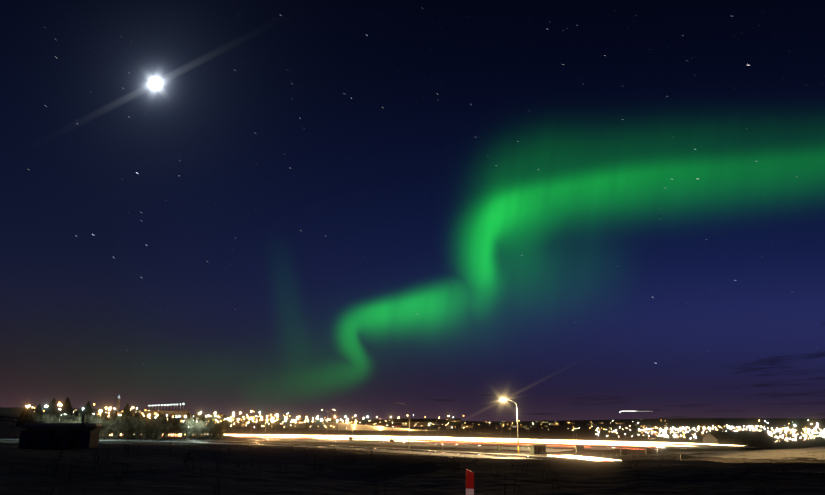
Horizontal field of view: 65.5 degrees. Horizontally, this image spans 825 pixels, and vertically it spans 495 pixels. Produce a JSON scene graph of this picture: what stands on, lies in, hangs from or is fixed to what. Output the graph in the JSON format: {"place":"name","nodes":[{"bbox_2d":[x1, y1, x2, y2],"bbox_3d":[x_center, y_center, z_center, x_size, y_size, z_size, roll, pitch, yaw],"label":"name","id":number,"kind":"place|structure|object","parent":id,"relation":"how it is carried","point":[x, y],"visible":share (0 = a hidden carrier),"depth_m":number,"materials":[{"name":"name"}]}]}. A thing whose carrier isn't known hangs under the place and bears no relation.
{"place":"outdoors","nodes":[
{"label":"outdoors","id":0,"kind":"place"},
{"bbox_2d":[151,80,159,87],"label":"moon","id":1,"kind":"object","parent":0,"point":[155,83],"visible":1,"depth_m":23392.12,"materials":[{"name":"white"}]},
{"bbox_2d":[0,438,590,460],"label":"road","id":2,"kind":"structure","parent":0,"point":[446,453],"depth_m":189.59,"materials":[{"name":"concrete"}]},
{"bbox_2d":[309,421,452,430],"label":"slip road","id":3,"kind":"structure","parent":0,"point":[331,424],"depth_m":676.23,"materials":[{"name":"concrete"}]},
{"bbox_2d":[0,407,824,494],"bbox_3d":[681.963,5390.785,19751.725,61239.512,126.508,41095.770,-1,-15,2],"label":"ground","id":4,"kind":"structure","parent":0,"point":[683,475],"depth_m":18.49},
{"bbox_2d":[16,407,28,425],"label":"spruce tree","id":5,"kind":"object","parent":4,"relation":"on","point":[24,413],"visible":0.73,"depth_m":1039.84,"materials":[{"name":"green plant"}]},
{"bbox_2d":[34,404,43,418],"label":"spruce tree","id":6,"kind":"object","parent":4,"relation":"on","point":[38,411],"visible":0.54,"depth_m":1083.84,"materials":[{"name":"green plant"}]},
{"bbox_2d":[41,398,58,418],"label":"spruce tree","id":7,"kind":"object","parent":4,"relation":"on","point":[53,407],"visible":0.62,"depth_m":1049.54,"materials":[{"name":"green plant"}]},
{"bbox_2d":[0,414,103,448],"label":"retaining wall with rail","id":8,"kind":"structure","parent":4,"relation":"on","point":[82,435],"depth_m":22.28,"materials":[{"name":"concrete"}]},
{"bbox_2d":[59,397,73,419],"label":"spruce tree","id":9,"kind":"object","parent":4,"relation":"on","point":[67,408],"visible":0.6,"depth_m":1053.59,"materials":[{"name":"green plant"}]},
{"bbox_2d":[79,401,93,418],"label":"spruce tree","id":10,"kind":"object","parent":4,"relation":"on","point":[87,409],"visible":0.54,"depth_m":491.59,"materials":[{"name":"green plant"}]},
{"bbox_2d":[99,408,108,421],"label":"spruce tree","id":11,"kind":"object","parent":4,"relation":"on","point":[103,414],"visible":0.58,"depth_m":509.25,"materials":[{"name":"green plant"}]},
{"bbox_2d":[116,395,121,415],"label":"church tower","id":12,"kind":"structure","parent":4,"relation":"on","point":[117,407],"depth_m":1548.40,"materials":[{"name":"white"}]},
{"bbox_2d":[21,410,227,439],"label":"trees","id":13,"kind":"object","parent":4,"relation":"on","point":[155,428],"visible":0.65,"depth_m":302.62,"materials":[{"name":"green plant"}]},
{"bbox_2d":[119,404,132,422],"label":"spruce tree","id":14,"kind":"object","parent":4,"relation":"on","point":[126,412],"visible":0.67,"depth_m":480.13,"materials":[{"name":"green plant"}]},
{"bbox_2d":[142,404,189,415],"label":"floodlit sports stand","id":15,"kind":"object","parent":4,"relation":"on","point":[179,413],"visible":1,"depth_m":1614.57,"materials":[{"name":"grey"}]},
{"bbox_2d":[171,415,178,427],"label":"spruce tree","id":16,"kind":"object","parent":4,"relation":"on","point":[175,418],"visible":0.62,"depth_m":506.89,"materials":[{"name":"green plant"}]},
{"bbox_2d":[207,414,215,427],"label":"spruce tree","id":17,"kind":"object","parent":4,"relation":"on","point":[211,418],"visible":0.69,"depth_m":503.84,"materials":[{"name":"green plant"}]},
{"bbox_2d":[221,415,228,426],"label":"spruce tree","id":18,"kind":"object","parent":4,"relation":"on","point":[225,420],"visible":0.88,"depth_m":951.37,"materials":[{"name":"green plant"}]},
{"bbox_2d":[11,437,824,494],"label":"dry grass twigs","id":19,"kind":"object","parent":4,"relation":"on","point":[334,446],"visible":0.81,"depth_m":17.13,"materials":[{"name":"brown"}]},
{"bbox_2d":[250,427,632,435],"bbox_3d":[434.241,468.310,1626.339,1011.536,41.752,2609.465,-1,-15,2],"label":"roadside bushes","id":20,"kind":"object","parent":4,"relation":"on","point":[454,431],"visible":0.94,"depth_m":440.18,"materials":[{"name":"green plant"}]},
{"bbox_2d":[466,469,473,494],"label":"road marker post","id":21,"kind":"object","parent":4,"relation":"on","point":[469,482],"visible":1,"depth_m":9.19,"materials":[{"name":"red plastic"}]},
{"bbox_2d":[500,399,519,452],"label":"street lamp","id":22,"kind":"object","parent":4,"relation":"on","point":[517,423],"visible":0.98,"depth_m":172.91,"materials":[{"name":"metal"}]},
{"bbox_2d":[530,445,546,453],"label":"substation kiosk","id":23,"kind":"object","parent":4,"relation":"on","point":[537,449],"visible":0.88,"depth_m":166.98,"materials":[{"name":"concrete"}]},
{"bbox_2d":[575,445,584,453],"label":"utility box","id":24,"kind":"object","parent":4,"relation":"on","point":[580,448],"visible":0.9,"depth_m":170.06,"materials":[{"name":"white paint"}]},
{"bbox_2d":[547,455,621,460],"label":"traffic light trails","id":25,"kind":"object","parent":4,"relation":"on","point":[586,458],"visible":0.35,"depth_m":130.19,"materials":[{"name":"white"}]},
{"bbox_2d":[540,452,680,458],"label":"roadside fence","id":26,"kind":"object","parent":4,"relation":"on","point":[616,453],"visible":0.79,"depth_m":145.69,"materials":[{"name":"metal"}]},
{"bbox_2d":[620,449,625,454],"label":"street cabinet","id":27,"kind":"object","parent":4,"relation":"on","point":[623,451],"visible":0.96,"depth_m":158.79,"materials":[{"name":"metal"}]},
{"bbox_2d":[645,448,650,453],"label":"street cabinet","id":28,"kind":"object","parent":4,"relation":"on","point":[647,450],"visible":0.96,"depth_m":165.07,"materials":[{"name":"metal"}]},
{"bbox_2d":[702,431,772,446],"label":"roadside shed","id":29,"kind":"structure","parent":4,"relation":"on","point":[754,439],"depth_m":221.41,"materials":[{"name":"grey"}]},
{"bbox_2d":[674,447,824,459],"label":"field","id":30,"kind":"structure","parent":4,"relation":"on","point":[780,454],"depth_m":147.58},
{"bbox_2d":[0,0,824,420],"label":"sky","id":31,"kind":"structure","parent":0,"point":[360,208],"materials":[{"name":"blue"}]},
{"bbox_2d":[26,402,824,443],"bbox_3d":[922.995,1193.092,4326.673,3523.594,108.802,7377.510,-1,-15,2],"label":"city lights","id":32,"kind":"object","parent":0,"point":[399,423],"depth_m":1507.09},
{"bbox_2d":[162,435,780,451],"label":"motorway road","id":33,"kind":"structure","parent":0,"point":[509,445],"depth_m":230.95,"materials":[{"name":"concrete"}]},
{"bbox_2d":[109,434,744,446],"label":"light trails","id":34,"kind":"object","parent":33,"relation":"on","point":[480,440],"visible":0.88,"depth_m":257.43,"materials":[{"name":"white"}]},
{"bbox_2d":[736,367,790,372],"bbox_3d":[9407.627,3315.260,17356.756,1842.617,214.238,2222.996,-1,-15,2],"label":"cloud","id":35,"kind":"structure","parent":0,"point":[761,368],"depth_m":17629.41,"materials":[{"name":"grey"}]},
{"bbox_2d":[726,352,824,368],"bbox_3d":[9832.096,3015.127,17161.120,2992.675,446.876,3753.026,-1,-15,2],"label":"cloud","id":36,"kind":"structure","parent":0,"point":[774,360],"depth_m":18342.44,"materials":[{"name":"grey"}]},
{"bbox_2d":[745,377,823,386],"bbox_3d":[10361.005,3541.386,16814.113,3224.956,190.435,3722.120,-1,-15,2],"label":"cloud","id":37,"kind":"structure","parent":0,"point":[793,384],"depth_m":17950.87,"materials":[{"name":"grey"}]},
{"bbox_2d":[750,390,824,397],"bbox_3d":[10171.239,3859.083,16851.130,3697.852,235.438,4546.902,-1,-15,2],"label":"cloud","id":38,"kind":"structure","parent":0,"point":[789,393],"depth_m":18175.65,"materials":[{"name":"grey"}]}
]}

